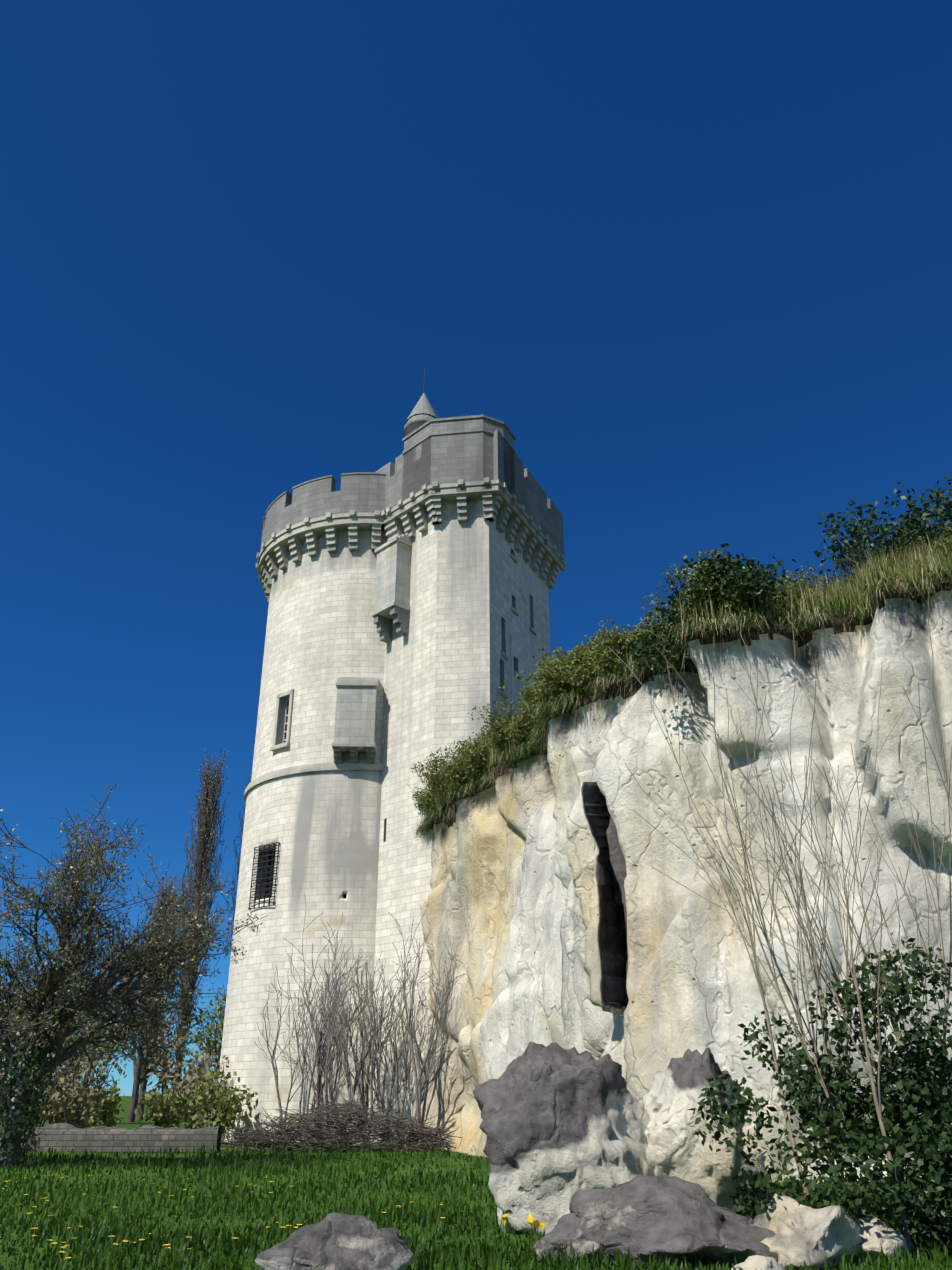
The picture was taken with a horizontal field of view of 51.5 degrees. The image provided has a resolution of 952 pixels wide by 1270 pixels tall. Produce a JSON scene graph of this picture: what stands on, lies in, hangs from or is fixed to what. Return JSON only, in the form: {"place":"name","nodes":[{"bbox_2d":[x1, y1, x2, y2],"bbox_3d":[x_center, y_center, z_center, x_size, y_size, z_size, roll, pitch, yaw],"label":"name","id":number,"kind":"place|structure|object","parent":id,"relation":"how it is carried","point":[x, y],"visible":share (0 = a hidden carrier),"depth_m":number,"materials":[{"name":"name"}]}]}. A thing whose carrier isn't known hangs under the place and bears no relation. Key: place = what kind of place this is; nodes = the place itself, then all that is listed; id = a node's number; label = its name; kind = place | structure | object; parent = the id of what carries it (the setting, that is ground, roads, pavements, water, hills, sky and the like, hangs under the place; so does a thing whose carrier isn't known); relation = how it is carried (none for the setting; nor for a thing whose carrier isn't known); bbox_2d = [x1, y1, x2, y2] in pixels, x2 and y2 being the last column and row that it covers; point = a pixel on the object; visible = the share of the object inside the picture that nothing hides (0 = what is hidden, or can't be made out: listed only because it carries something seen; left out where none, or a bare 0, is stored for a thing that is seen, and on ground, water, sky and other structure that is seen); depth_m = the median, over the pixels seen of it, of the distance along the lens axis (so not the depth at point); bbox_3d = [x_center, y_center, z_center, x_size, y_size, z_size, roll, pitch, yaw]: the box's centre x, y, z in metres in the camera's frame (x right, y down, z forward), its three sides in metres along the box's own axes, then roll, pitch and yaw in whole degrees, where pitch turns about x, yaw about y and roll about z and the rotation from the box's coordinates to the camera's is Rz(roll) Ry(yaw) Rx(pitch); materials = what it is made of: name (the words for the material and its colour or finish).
{"place":"outdoors","nodes":[
{"label":"outdoors","id":0,"kind":"place"},
{"bbox_2d":[248,553,536,909],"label":"windows","id":1,"kind":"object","parent":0,"point":[271,859],"visible":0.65,"depth_m":44.59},
{"bbox_2d":[0,1096,951,1269],"bbox_3d":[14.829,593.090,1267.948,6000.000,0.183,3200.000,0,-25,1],"label":"ground","id":2,"kind":"structure","parent":0,"point":[125,1101],"depth_m":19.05,"materials":[{"name":"green plant"}]},
{"bbox_2d":[1,960,34,1055],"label":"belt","id":3,"kind":"object","parent":2,"relation":"on","point":[2,1054],"visible":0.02,"depth_m":75.94,"materials":[{"name":"green plant"}]},
{"bbox_2d":[0,982,107,1125],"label":"tree","id":4,"kind":"object","parent":2,"relation":"on","point":[17,1052],"depth_m":59.93,"materials":[{"name":"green plant"}]},
{"bbox_2d":[3,977,116,1082],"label":"tree","id":5,"kind":"object","parent":2,"relation":"on","point":[64,1039],"visible":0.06,"depth_m":52.14,"materials":[{"name":"green plant"}]},
{"bbox_2d":[14,936,128,1119],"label":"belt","id":6,"kind":"object","parent":2,"relation":"on","point":[101,1032],"visible":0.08,"depth_m":63.88,"materials":[{"name":"green plant"}]},
{"bbox_2d":[79,937,128,1087],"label":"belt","id":7,"kind":"object","parent":2,"relation":"on","point":[87,1075],"visible":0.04,"depth_m":78.71,"materials":[{"name":"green plant"}]},
{"bbox_2d":[0,1123,221,1152],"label":"low stone wall","id":8,"kind":"structure","parent":2,"relation":"on","point":[97,1139],"depth_m":31.86,"materials":[{"name":"stone"}]},
{"bbox_2d":[0,1034,256,1141],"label":"scrub","id":9,"kind":"object","parent":2,"relation":"on","point":[207,1104],"visible":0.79,"depth_m":39.73,"materials":[{"name":"green plant"}]},
{"bbox_2d":[0,781,267,1166],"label":"old fruit tree","id":10,"kind":"object","parent":2,"relation":"on","point":[43,1012],"visible":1,"depth_m":25.55,"materials":[{"name":"green plant"}]},
{"bbox_2d":[69,926,222,1121],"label":"trees","id":11,"kind":"object","parent":2,"relation":"on","point":[137,1081],"visible":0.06,"depth_m":68.69,"materials":[{"name":"brown plant"}]},
{"bbox_2d":[105,968,197,1118],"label":"tree","id":12,"kind":"object","parent":2,"relation":"on","point":[166,1031],"visible":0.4,"depth_m":54.82,"materials":[{"name":"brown plant"}]},
{"bbox_2d":[135,872,181,1120],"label":"poplar","id":13,"kind":"object","parent":2,"relation":"on","point":[143,1084],"visible":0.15,"depth_m":75.45,"materials":[{"name":"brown plant"}]},
{"bbox_2d":[169,744,229,1110],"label":"poplar","id":14,"kind":"object","parent":2,"relation":"on","point":[207,819],"visible":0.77,"depth_m":75.72,"materials":[{"name":"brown plant"}]},
{"bbox_2d":[181,987,225,1080],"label":"tree","id":15,"kind":"object","parent":2,"relation":"on","point":[199,1039],"visible":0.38,"depth_m":51.25,"materials":[{"name":"green plant"}]},
{"bbox_2d":[193,985,226,1069],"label":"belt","id":16,"kind":"object","parent":2,"relation":"on","point":[208,1023],"visible":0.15,"depth_m":74.34,"materials":[{"name":"green plant"}]},
{"bbox_2d":[222,778,250,1009],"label":"poplar","id":17,"kind":"object","parent":2,"relation":"on","point":[238,864],"visible":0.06,"depth_m":76.85,"materials":[{"name":"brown plant"}]},
{"bbox_2d":[255,1212,414,1269],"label":"rock in grass","id":18,"kind":"object","parent":2,"relation":"on","point":[335,1241],"visible":1,"depth_m":9.36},
{"bbox_2d":[217,893,465,1152],"bbox_3d":[-4.404,14.342,36.079,8.671,9.157,7.933,0,-25,1],"label":"bare shrub","id":19,"kind":"object","parent":2,"relation":"on","point":[313,1123],"depth_m":35.09,"materials":[{"name":"grey plant"}]},
{"bbox_2d":[215,370,565,1144],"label":"tower","id":20,"kind":"structure","parent":2,"relation":"on","point":[399,588],"depth_m":44.44,"materials":[{"name":"stone"}]},
{"bbox_2d":[473,1042,654,1234],"bbox_3d":[1.301,7.374,14.177,2.691,2.860,2.205,0,-25,1],"label":"block boulder","id":21,"kind":"object","parent":2,"relation":"on","point":[559,1126],"visible":0.69,"depth_m":13.54,"materials":[{"name":"grey stone"}]},
{"bbox_2d":[533,1213,600,1263],"bbox_3d":[1.125,6.596,10.739,0.942,0.628,0.892,-16,-30,31],"label":"rock","id":22,"kind":"object","parent":2,"relation":"on","point":[571,1227],"visible":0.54,"depth_m":10.58,"materials":[{"name":"grey stone"}]},
{"bbox_2d":[569,1174,778,1268],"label":"boulder","id":23,"kind":"object","parent":2,"relation":"on","point":[646,1217],"visible":0.77,"depth_m":10.39,"materials":[{"name":"grey stone"}]},
{"bbox_2d":[642,1047,743,1208],"bbox_3d":[3.222,7.478,14.371,1.599,2.700,1.823,-13,-28,26],"label":"block boulder","id":24,"kind":"object","parent":2,"relation":"on","point":[676,1147],"visible":0.46,"depth_m":13.80,"materials":[{"name":"white stone"}]},
{"bbox_2d":[733,1147,770,1212],"bbox_3d":[3.846,8.787,16.033,2.186,1.541,1.718,14,-28,-27],"label":"boulder","id":25,"kind":"object","parent":2,"relation":"on","point":[759,1166],"visible":0.06,"depth_m":15.58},
{"bbox_2d":[731,1255,784,1269],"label":"boulder","id":26,"kind":"object","parent":2,"relation":"on","point":[758,1262],"visible":0.96,"depth_m":9.30,"materials":[{"name":"beige stone"}]},
{"bbox_2d":[608,584,951,1257],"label":"coppice with ivy","id":27,"kind":"object","parent":2,"relation":"on","point":[904,1126],"visible":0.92,"depth_m":12.33,"materials":[{"name":"green plant"}]},
{"bbox_2d":[753,1194,861,1269],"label":"rock","id":28,"kind":"object","parent":2,"relation":"on","point":[831,1232],"visible":0.75,"depth_m":10.23,"materials":[{"name":"beige stone"}]},
{"bbox_2d":[850,1216,909,1264],"bbox_3d":[4.239,6.578,10.635,0.848,0.567,0.786,17,-30,-32],"label":"boulder","id":29,"kind":"object","parent":2,"relation":"on","point":[873,1235],"visible":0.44,"depth_m":10.43,"materials":[{"name":"white stone"}]},
{"bbox_2d":[0,0,951,1095],"label":"sky","id":30,"kind":"structure","parent":0,"point":[694,257],"materials":[{"name":"blue"}]},
{"bbox_2d":[402,579,951,1192],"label":"cliff","id":31,"kind":"structure","parent":0,"point":[494,903],"depth_m":23.69,"materials":[{"name":"stone"}]},
{"bbox_2d":[560,768,628,1087],"bbox_3d":[2.872,7.811,25.356,1.829,9.400,2.805,14,-28,-27],"label":"crevice","id":32,"kind":"object","parent":31,"relation":"on","point":[594,999],"visible":0.62,"depth_m":24.99,"materials":[{"name":"white stone"}]},
{"bbox_2d":[406,475,951,849],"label":"clifftop vegetation","id":33,"kind":"object","parent":31,"relation":"on","point":[733,595],"visible":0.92,"depth_m":26.27,"materials":[{"name":"green plant"}]}
]}

